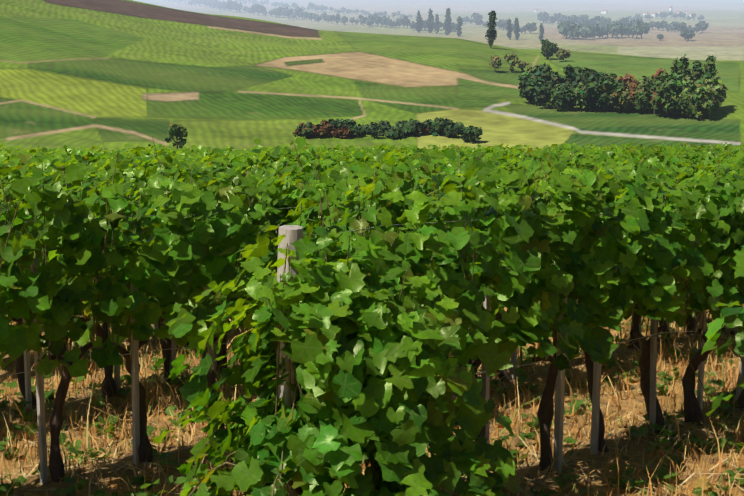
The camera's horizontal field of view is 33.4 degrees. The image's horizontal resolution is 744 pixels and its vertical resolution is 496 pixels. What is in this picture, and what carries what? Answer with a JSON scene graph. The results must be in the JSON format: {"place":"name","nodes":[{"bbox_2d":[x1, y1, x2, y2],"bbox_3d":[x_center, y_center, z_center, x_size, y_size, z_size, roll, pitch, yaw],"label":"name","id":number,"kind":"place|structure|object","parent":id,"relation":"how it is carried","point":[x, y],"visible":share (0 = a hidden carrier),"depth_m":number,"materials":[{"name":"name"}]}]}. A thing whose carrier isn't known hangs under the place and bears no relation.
{"place":"outdoors","nodes":[
{"label":"outdoors","id":0,"kind":"place"},
{"bbox_2d":[0,0,743,495],"bbox_3d":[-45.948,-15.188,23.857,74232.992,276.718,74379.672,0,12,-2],"label":"terrain","id":1,"kind":"structure","parent":0,"point":[112,74],"depth_m":817.82,"materials":[{"name":"green plant"}]},
{"bbox_2d":[71,144,188,152],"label":"vine row","id":2,"kind":"object","parent":1,"relation":"on","point":[132,148],"depth_m":41.82,"materials":[{"name":"green plant"}]},
{"bbox_2d":[50,275,248,354],"bbox_3d":[3.574,-0.176,16.915,0.193,3.211,21.614,11,17,42],"label":"trellis row","id":3,"kind":"object","parent":1,"relation":"on","point":[154,326],"visible":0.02,"depth_m":11.16,"materials":[{"name":"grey wood"}]},
{"bbox_2d":[2,146,317,154],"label":"vine row","id":4,"kind":"object","parent":1,"relation":"on","point":[131,148],"depth_m":38.31,"materials":[{"name":"green plant"}]},
{"bbox_2d":[165,123,187,148],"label":"tree","id":5,"kind":"object","parent":1,"relation":"on","point":[176,130],"visible":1,"depth_m":645.39,"materials":[{"name":"green plant"}]},
{"bbox_2d":[3,186,417,408],"bbox_3d":[3.140,-0.048,13.917,0.207,3.157,18.213,11,17,42],"label":"trellis row","id":6,"kind":"object","parent":1,"relation":"on","point":[28,390],"depth_m":8.24,"materials":[{"name":"grey wood"}]},
{"bbox_2d":[7,144,432,156],"bbox_3d":[6.689,-2.680,50.388,1.977,8.572,59.334,12,17,42],"label":"vine row","id":7,"kind":"object","parent":1,"relation":"on","point":[149,145],"depth_m":35.89,"materials":[{"name":"green plant"}]},
{"bbox_2d":[10,142,460,155],"bbox_3d":[6.357,-2.521,47.785,1.848,7.825,55.642,11,17,42],"label":"vine row","id":8,"kind":"object","parent":1,"relation":"on","point":[128,145],"visible":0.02,"depth_m":33.48,"materials":[{"name":"green plant"}]},
{"bbox_2d":[4,144,541,156],"bbox_3d":[5.849,-2.362,44.592,1.708,7.332,52.307,12,17,42],"label":"vine row","id":9,"kind":"object","parent":1,"relation":"on","point":[339,145],"visible":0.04,"depth_m":36.79,"materials":[{"name":"green plant"}]},
{"bbox_2d":[292,123,309,136],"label":"tree","id":10,"kind":"object","parent":1,"relation":"on","point":[296,131],"visible":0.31,"depth_m":697.69,"materials":[{"name":"green plant"}]},
{"bbox_2d":[297,122,314,137],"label":"tree","id":11,"kind":"object","parent":1,"relation":"on","point":[308,131],"visible":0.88,"depth_m":693.19,"materials":[{"name":"green plant"}]},
{"bbox_2d":[81,145,541,161],"bbox_3d":[6.167,-2.266,42.469,1.668,6.825,49.592,11,17,42],"label":"vine row","id":12,"kind":"object","parent":1,"relation":"on","point":[231,147],"depth_m":32.23,"materials":[{"name":"green plant"}]},
{"bbox_2d":[168,0,456,31],"bbox_3d":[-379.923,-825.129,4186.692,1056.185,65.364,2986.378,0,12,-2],"label":"tree line","id":13,"kind":"object","parent":1,"relation":"on","point":[279,11],"visible":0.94,"depth_m":3508.73,"materials":[{"name":"green plant"}]},
{"bbox_2d":[302,125,330,137],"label":"tree","id":14,"kind":"object","parent":1,"relation":"on","point":[315,130],"visible":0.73,"depth_m":691.99,"materials":[{"name":"brown plant"}]},
{"bbox_2d":[0,144,637,161],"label":"vine row","id":15,"kind":"object","parent":1,"relation":"on","point":[324,149],"visible":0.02,"depth_m":31.48,"materials":[{"name":"green plant"}]},
{"bbox_2d":[313,120,334,135],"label":"tree","id":16,"kind":"object","parent":1,"relation":"on","point":[327,126],"visible":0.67,"depth_m":694.25,"materials":[{"name":"brown plant"}]},
{"bbox_2d":[227,0,422,18],"bbox_3d":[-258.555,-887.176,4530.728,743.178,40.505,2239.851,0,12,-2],"label":"tree line","id":17,"kind":"object","parent":1,"relation":"on","point":[311,6],"visible":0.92,"depth_m":4183.32,"materials":[{"name":"green plant"}]},
{"bbox_2d":[328,118,342,129],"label":"tree","id":18,"kind":"object","parent":1,"relation":"on","point":[334,123],"visible":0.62,"depth_m":707.87,"materials":[{"name":"green plant"}]},
{"bbox_2d":[331,125,352,138],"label":"tree","id":19,"kind":"object","parent":1,"relation":"on","point":[342,132],"visible":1,"depth_m":690.89,"materials":[{"name":"brown plant"}]},
{"bbox_2d":[165,254,522,495],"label":"grapevine","id":20,"kind":"object","parent":1,"relation":"on","point":[335,383],"visible":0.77,"depth_m":4.77,"materials":[{"name":"green plant"}]},
{"bbox_2d":[337,119,356,128],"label":"tree","id":21,"kind":"object","parent":1,"relation":"on","point":[348,122],"visible":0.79,"depth_m":701.14,"materials":[{"name":"green plant"}]},
{"bbox_2d":[347,125,364,136],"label":"tree","id":22,"kind":"object","parent":1,"relation":"on","point":[358,131],"visible":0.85,"depth_m":694.18,"materials":[{"name":"green plant"}]},
{"bbox_2d":[1,199,726,484],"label":"trellis row","id":23,"kind":"object","parent":1,"relation":"on","point":[41,420],"visible":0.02,"depth_m":6.67,"materials":[{"name":"grey wood"}]},
{"bbox_2d":[35,138,698,170],"bbox_3d":[5.060,-1.806,33.643,1.941,5.820,41.080,12,17,42],"label":"vine row","id":24,"kind":"object","parent":1,"relation":"on","point":[257,140],"depth_m":25.65,"materials":[{"name":"green plant"}]},
{"bbox_2d":[1,143,733,181],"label":"vine row","id":25,"kind":"object","parent":1,"relation":"on","point":[356,155],"visible":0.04,"depth_m":19.86,"materials":[{"name":"green plant"}]},
{"bbox_2d":[363,124,375,134],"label":"tree","id":26,"kind":"object","parent":1,"relation":"on","point":[368,129],"visible":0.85,"depth_m":700.33,"materials":[{"name":"green plant"}]},
{"bbox_2d":[0,136,743,481],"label":"vine row","id":27,"kind":"object","parent":1,"relation":"on","point":[160,274],"visible":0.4,"depth_m":6.41,"materials":[{"name":"green plant"}]},
{"bbox_2d":[0,264,743,495],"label":"dry grass cover","id":28,"kind":"object","parent":1,"relation":"on","point":[724,388],"visible":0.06,"depth_m":7.70,"materials":[{"name":"beige plant"}]},
{"bbox_2d":[0,137,743,408],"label":"vine row","id":29,"kind":"object","parent":1,"relation":"on","point":[273,216],"visible":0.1,"depth_m":9.00,"materials":[{"name":"green plant"}]},
{"bbox_2d":[0,283,743,495],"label":"weeds","id":30,"kind":"object","parent":1,"relation":"on","point":[664,473],"visible":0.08,"depth_m":7.47,"materials":[{"name":"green plant"}]},
{"bbox_2d":[0,145,743,355],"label":"vine row","id":31,"kind":"object","parent":1,"relation":"on","point":[272,169],"visible":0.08,"depth_m":11.87,"materials":[{"name":"green plant"}]},
{"bbox_2d":[1,143,742,324],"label":"vine row","id":32,"kind":"object","parent":1,"relation":"on","point":[252,160],"visible":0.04,"depth_m":14.22,"materials":[{"name":"green plant"}]},
{"bbox_2d":[0,142,743,170],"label":"vine row","id":33,"kind":"object","parent":1,"relation":"on","point":[83,153],"visible":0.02,"depth_m":23.16,"materials":[{"name":"green plant"}]},
{"bbox_2d":[0,142,743,204],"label":"vine row","id":34,"kind":"object","parent":1,"relation":"on","point":[566,145],"visible":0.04,"depth_m":18.27,"materials":[{"name":"green plant"}]},
{"bbox_2d":[371,130,384,138],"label":"tree","id":35,"kind":"object","parent":1,"relation":"on","point":[376,133],"visible":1,"depth_m":689.42,"materials":[{"name":"green plant"}]},
{"bbox_2d":[370,120,390,132],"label":"tree","id":36,"kind":"object","parent":1,"relation":"on","point":[383,126],"visible":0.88,"depth_m":707.40,"materials":[{"name":"green plant"}]},
{"bbox_2d":[26,142,743,174],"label":"vine row","id":37,"kind":"object","parent":1,"relation":"on","point":[76,152],"visible":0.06,"depth_m":21.45,"materials":[{"name":"green plant"}]},
{"bbox_2d":[38,143,740,162],"bbox_3d":[5.225,-1.862,36.272,1.807,5.945,43.499,12,17,42],"label":"vine row","id":38,"kind":"object","parent":1,"relation":"on","point":[69,150],"visible":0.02,"depth_m":30.04,"materials":[{"name":"green plant"}]},
{"bbox_2d":[385,126,407,138],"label":"tree","id":39,"kind":"object","parent":1,"relation":"on","point":[393,132],"visible":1,"depth_m":689.83,"materials":[{"name":"green plant"}]},
{"bbox_2d":[395,121,412,135],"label":"tree","id":40,"kind":"object","parent":1,"relation":"on","point":[397,122],"visible":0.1,"depth_m":700.77,"materials":[{"name":"green plant"}]},
{"bbox_2d":[403,119,425,136],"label":"tree","id":41,"kind":"object","parent":1,"relation":"on","point":[414,127],"visible":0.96,"depth_m":696.09,"materials":[{"name":"green plant"}]},
{"bbox_2d":[415,10,422,32],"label":"tree","id":42,"kind":"object","parent":1,"relation":"on","point":[418,26],"visible":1,"depth_m":2704.09,"materials":[{"name":"green plant"}]},
{"bbox_2d":[418,126,428,134],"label":"tree","id":43,"kind":"object","parent":1,"relation":"on","point":[425,129],"visible":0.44,"depth_m":701.28,"materials":[{"name":"green plant"}]},
{"bbox_2d":[426,8,433,32],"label":"tree","id":44,"kind":"object","parent":1,"relation":"on","point":[430,22],"visible":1,"depth_m":2687.57,"materials":[{"name":"green plant"}]},
{"bbox_2d":[434,14,439,32],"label":"tree","id":45,"kind":"object","parent":1,"relation":"on","point":[436,24],"visible":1,"depth_m":2716.60,"materials":[{"name":"green plant"}]},
{"bbox_2d":[427,117,449,135],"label":"tree","id":46,"kind":"object","parent":1,"relation":"on","point":[437,126],"visible":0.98,"depth_m":698.14,"materials":[{"name":"green plant"}]},
{"bbox_2d":[140,148,743,495],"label":"vine row","id":47,"kind":"object","parent":1,"relation":"on","point":[572,256],"visible":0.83,"depth_m":5.91,"materials":[{"name":"green plant"}]},
{"bbox_2d":[444,8,452,34],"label":"tree","id":48,"kind":"object","parent":1,"relation":"on","point":[447,26],"visible":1,"depth_m":2622.91,"materials":[{"name":"green plant"}]},
{"bbox_2d":[442,118,454,132],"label":"tree","id":49,"kind":"object","parent":1,"relation":"on","point":[451,123],"visible":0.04,"depth_m":706.72,"materials":[{"name":"green plant"}]},
{"bbox_2d":[443,125,457,137],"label":"tree","id":50,"kind":"object","parent":1,"relation":"on","point":[447,132],"visible":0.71,"depth_m":693.42,"materials":[{"name":"green plant"}]},
{"bbox_2d":[449,127,462,138],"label":"tree","id":51,"kind":"object","parent":1,"relation":"on","point":[457,130],"visible":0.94,"depth_m":690.91,"materials":[{"name":"green plant"}]},
{"bbox_2d":[455,16,462,35],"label":"tree","id":52,"kind":"object","parent":1,"relation":"on","point":[459,25],"visible":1,"depth_m":2539.87,"materials":[{"name":"green plant"}]},
{"bbox_2d":[454,121,464,133],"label":"tree","id":53,"kind":"object","parent":1,"relation":"on","point":[460,125],"visible":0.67,"depth_m":703.25,"materials":[{"name":"green plant"}]},
{"bbox_2d":[460,125,482,143],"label":"tree","id":54,"kind":"object","parent":1,"relation":"on","point":[471,134],"visible":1,"depth_m":677.26,"materials":[{"name":"green plant"}]},
{"bbox_2d":[485,10,496,47],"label":"tree","id":55,"kind":"object","parent":1,"relation":"on","point":[491,32],"visible":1,"depth_m":1144.91,"materials":[{"name":"green plant"}]},
{"bbox_2d":[489,55,501,71],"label":"tree","id":56,"kind":"object","parent":1,"relation":"on","point":[495,63],"visible":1,"depth_m":953.58,"materials":[{"name":"green plant"}]},
{"bbox_2d":[456,13,536,32],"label":"tree line","id":57,"kind":"object","parent":1,"relation":"on","point":[478,20],"visible":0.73,"depth_m":2927.88,"materials":[{"name":"green plant"}]},
{"bbox_2d":[275,214,743,495],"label":"trellis row","id":58,"kind":"object","parent":1,"relation":"on","point":[292,233],"visible":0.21,"depth_m":6.61,"materials":[{"name":"grey wood"}]},
{"bbox_2d":[506,18,512,38],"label":"tree","id":59,"kind":"object","parent":1,"relation":"on","point":[509,29],"visible":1,"depth_m":2385.01,"materials":[{"name":"grey plant"}]},
{"bbox_2d":[504,53,521,71],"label":"tree","id":60,"kind":"object","parent":1,"relation":"on","point":[512,59],"visible":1,"depth_m":962.25,"materials":[{"name":"green plant"}]},
{"bbox_2d":[513,18,519,39],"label":"tree","id":61,"kind":"object","parent":1,"relation":"on","point":[516,28],"visible":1,"depth_m":2366.39,"materials":[{"name":"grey plant"}]},
{"bbox_2d":[517,61,529,71],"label":"tree","id":62,"kind":"object","parent":1,"relation":"on","point":[523,64],"visible":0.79,"depth_m":962.10,"materials":[{"name":"green plant"}]},
{"bbox_2d":[517,67,533,103],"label":"tree","id":63,"kind":"object","parent":1,"relation":"on","point":[523,75],"visible":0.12,"depth_m":821.57,"materials":[{"name":"green plant"}]},
{"bbox_2d":[520,70,538,104],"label":"tree","id":64,"kind":"object","parent":1,"relation":"on","point":[531,98],"visible":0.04,"depth_m":817.15,"materials":[{"name":"green plant"}]},
{"bbox_2d":[520,63,561,105],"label":"tree","id":65,"kind":"object","parent":1,"relation":"on","point":[531,84],"visible":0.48,"depth_m":805.44,"materials":[{"name":"green plant"}]},
{"bbox_2d":[532,82,550,108],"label":"tree","id":66,"kind":"object","parent":1,"relation":"on","point":[542,92],"visible":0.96,"depth_m":794.85,"materials":[{"name":"green plant"}]},
{"bbox_2d":[538,23,544,39],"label":"tree","id":67,"kind":"object","parent":1,"relation":"on","point":[541,31],"visible":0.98,"depth_m":2329.46,"materials":[{"name":"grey plant"}]},
{"bbox_2d":[533,76,549,102],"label":"tree","id":68,"kind":"object","parent":1,"relation":"on","point":[545,81],"visible":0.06,"depth_m":803.80,"materials":[{"name":"green plant"}]},
{"bbox_2d":[540,39,557,59],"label":"tree","id":69,"kind":"object","parent":1,"relation":"on","point":[548,49],"visible":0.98,"depth_m":1073.67,"materials":[{"name":"green plant"}]},
{"bbox_2d":[546,80,559,108],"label":"tree","id":70,"kind":"object","parent":1,"relation":"on","point":[553,84],"visible":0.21,"depth_m":794.95,"materials":[{"name":"green plant"}]},
{"bbox_2d":[542,75,565,105],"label":"tree","id":71,"kind":"object","parent":1,"relation":"on","point":[561,76],"visible":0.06,"depth_m":808.10,"materials":[{"name":"green plant"}]},
{"bbox_2d":[549,84,567,110],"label":"tree","id":72,"kind":"object","parent":1,"relation":"on","point":[556,103],"visible":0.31,"depth_m":783.90,"materials":[{"name":"green plant"}]},
{"bbox_2d":[553,83,573,110],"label":"tree","id":73,"kind":"object","parent":1,"relation":"on","point":[565,91],"visible":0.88,"depth_m":781.26,"materials":[{"name":"green plant"}]},
{"bbox_2d":[556,48,570,61],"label":"tree","id":74,"kind":"object","parent":1,"relation":"on","point":[561,54],"visible":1,"depth_m":1058.24,"materials":[{"name":"green plant"}]},
{"bbox_2d":[563,82,577,109],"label":"tree","id":75,"kind":"object","parent":1,"relation":"on","point":[572,106],"visible":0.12,"depth_m":790.07,"materials":[{"name":"green plant"}]},
{"bbox_2d":[563,64,583,103],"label":"tree","id":76,"kind":"object","parent":1,"relation":"on","point":[571,72],"visible":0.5,"depth_m":809.67,"materials":[{"name":"green plant"}]},
{"bbox_2d":[570,81,592,110],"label":"tree","id":77,"kind":"object","parent":1,"relation":"on","point":[577,97],"visible":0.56,"depth_m":781.17,"materials":[{"name":"green plant"}]},
{"bbox_2d":[578,67,590,76],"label":"tree","id":78,"kind":"object","parent":1,"relation":"on","point":[584,68],"visible":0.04,"depth_m":808.08,"materials":[{"name":"green plant"}]},
{"bbox_2d":[572,69,603,110],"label":"tree","id":79,"kind":"object","parent":1,"relation":"on","point":[591,75],"visible":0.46,"depth_m":782.92,"materials":[{"name":"green plant"}]},
{"bbox_2d":[579,81,607,111],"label":"tree","id":80,"kind":"object","parent":1,"relation":"on","point":[591,91],"visible":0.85,"depth_m":775.96,"materials":[{"name":"green plant"}]},
{"bbox_2d":[557,21,649,39],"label":"tree line","id":81,"kind":"object","parent":1,"relation":"on","point":[569,29],"visible":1,"depth_m":2439.61,"materials":[{"name":"green plant"}]},
{"bbox_2d":[596,75,623,111],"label":"tree","id":82,"kind":"object","parent":1,"relation":"on","point":[609,85],"visible":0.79,"depth_m":773.62,"materials":[{"name":"green plant"}]},
{"bbox_2d":[604,73,617,107],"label":"tree","id":83,"kind":"object","parent":1,"relation":"on","point":[613,74],"depth_m":795.25,"materials":[{"name":"green plant"}]},
{"bbox_2d":[579,19,649,28],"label":"tree line","id":84,"kind":"object","parent":1,"relation":"on","point":[585,23],"visible":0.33,"depth_m":2883.61,"materials":[{"name":"grey plant"}]},
{"bbox_2d":[608,84,634,112],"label":"tree","id":85,"kind":"object","parent":1,"relation":"on","point":[624,100],"visible":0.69,"depth_m":770.37,"materials":[{"name":"green plant"}]},
{"bbox_2d":[537,12,708,33],"bbox_3d":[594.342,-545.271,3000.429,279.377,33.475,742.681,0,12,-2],"label":"tree line","id":86,"kind":"object","parent":1,"relation":"on","point":[676,25],"visible":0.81,"depth_m":2953.12,"materials":[{"name":"green plant"}]},
{"bbox_2d":[617,88,634,111],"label":"tree","id":87,"kind":"object","parent":1,"relation":"on","point":[629,108],"visible":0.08,"depth_m":772.48,"materials":[{"name":"green plant"}]},
{"bbox_2d":[616,73,637,86],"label":"tree","id":88,"kind":"object","parent":1,"relation":"on","point":[627,79],"visible":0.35,"depth_m":788.03,"materials":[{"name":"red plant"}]},
{"bbox_2d":[624,83,637,111],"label":"tree","id":89,"kind":"object","parent":1,"relation":"on","point":[632,86],"visible":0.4,"depth_m":771.55,"materials":[{"name":"brown plant"}]},
{"bbox_2d":[632,92,649,113],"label":"tree","id":90,"kind":"object","parent":1,"relation":"on","point":[641,101],"visible":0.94,"depth_m":764.88,"materials":[{"name":"green plant"}]},
{"bbox_2d":[635,81,652,112],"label":"tree","id":91,"kind":"object","parent":1,"relation":"on","point":[650,105],"visible":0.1,"depth_m":767.30,"materials":[{"name":"green plant"}]},
{"bbox_2d":[635,76,658,111],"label":"tree","id":92,"kind":"object","parent":1,"relation":"on","point":[640,82],"visible":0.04,"depth_m":769.56,"materials":[{"name":"green plant"}]},
{"bbox_2d":[641,72,667,114],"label":"tree","id":93,"kind":"object","parent":1,"relation":"on","point":[649,86],"visible":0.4,"depth_m":758.85,"materials":[{"name":"green plant"}]},
{"bbox_2d":[652,68,666,75],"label":"tree","id":94,"kind":"object","parent":1,"relation":"on","point":[659,71],"visible":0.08,"depth_m":772.11,"materials":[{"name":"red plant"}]},
{"bbox_2d":[656,34,663,40],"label":"tree","id":95,"kind":"object","parent":1,"relation":"on","point":[660,36],"visible":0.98,"depth_m":2345.66,"materials":[{"name":"green plant"}]},
{"bbox_2d":[651,90,670,116],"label":"tree","id":96,"kind":"object","parent":1,"relation":"on","point":[661,104],"visible":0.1,"depth_m":752.54,"materials":[{"name":"green plant"}]},
{"bbox_2d":[627,11,703,20],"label":"tree line","id":97,"kind":"object","parent":1,"relation":"on","point":[670,13],"visible":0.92,"depth_m":3540.17,"materials":[{"name":"grey plant"}]},
{"bbox_2d":[649,74,683,116],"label":"tree","id":98,"kind":"object","parent":1,"relation":"on","point":[670,86],"visible":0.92,"depth_m":746.25,"materials":[{"name":"green plant"}]},
{"bbox_2d":[670,57,677,74],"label":"tree","id":99,"kind":"object","parent":1,"relation":"on","point":[674,67],"visible":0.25,"depth_m":770.59,"materials":[{"name":"green plant"}]},
{"bbox_2d":[673,72,687,111],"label":"tree","id":100,"kind":"object","parent":1,"relation":"on","point":[683,79],"visible":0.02,"depth_m":759.71,"materials":[{"name":"green plant"}]},
{"bbox_2d":[676,54,690,110],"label":"tree","id":101,"kind":"object","parent":1,"relation":"on","point":[683,65],"visible":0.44,"depth_m":763.71,"materials":[{"name":"green plant"}]},
{"bbox_2d":[678,93,694,118],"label":"tree","id":102,"kind":"object","parent":1,"relation":"on","point":[688,102],"visible":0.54,"depth_m":742.69,"materials":[{"name":"green plant"}]},
{"bbox_2d":[679,29,694,40],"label":"tree","id":103,"kind":"object","parent":1,"relation":"on","point":[687,34],"visible":1,"depth_m":2302.77,"materials":[{"name":"green plant"}]},
{"bbox_2d":[674,78,706,117],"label":"tree","id":104,"kind":"object","parent":1,"relation":"on","point":[688,86],"visible":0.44,"depth_m":744.01,"materials":[{"name":"green plant"}]},
{"bbox_2d":[689,60,703,80],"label":"tree","id":105,"kind":"object","parent":1,"relation":"on","point":[697,71],"visible":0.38,"depth_m":757.21,"materials":[{"name":"green plant"}]},
{"bbox_2d":[681,83,718,119],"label":"tree","id":106,"kind":"object","parent":1,"relation":"on","point":[704,101],"visible":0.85,"depth_m":736.41,"materials":[{"name":"green plant"}]},
{"bbox_2d":[697,90,721,117],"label":"tree","id":107,"kind":"object","parent":1,"relation":"on","point":[719,103],"visible":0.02,"depth_m":740.81,"materials":[{"name":"green plant"}]},
{"bbox_2d":[701,55,718,112],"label":"tree","id":108,"kind":"object","parent":1,"relation":"on","point":[709,66],"visible":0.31,"depth_m":751.79,"materials":[{"name":"green plant"}]},
{"bbox_2d":[700,76,727,114],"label":"tree","id":109,"kind":"object","parent":1,"relation":"on","point":[716,84],"visible":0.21,"depth_m":747.53,"materials":[{"name":"green plant"}]},
{"bbox_2d":[701,245,743,416],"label":"vine row","id":110,"kind":"object","parent":1,"relation":"on","point":[714,326],"visible":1,"depth_m":5.57,"materials":[{"name":"green plant"}]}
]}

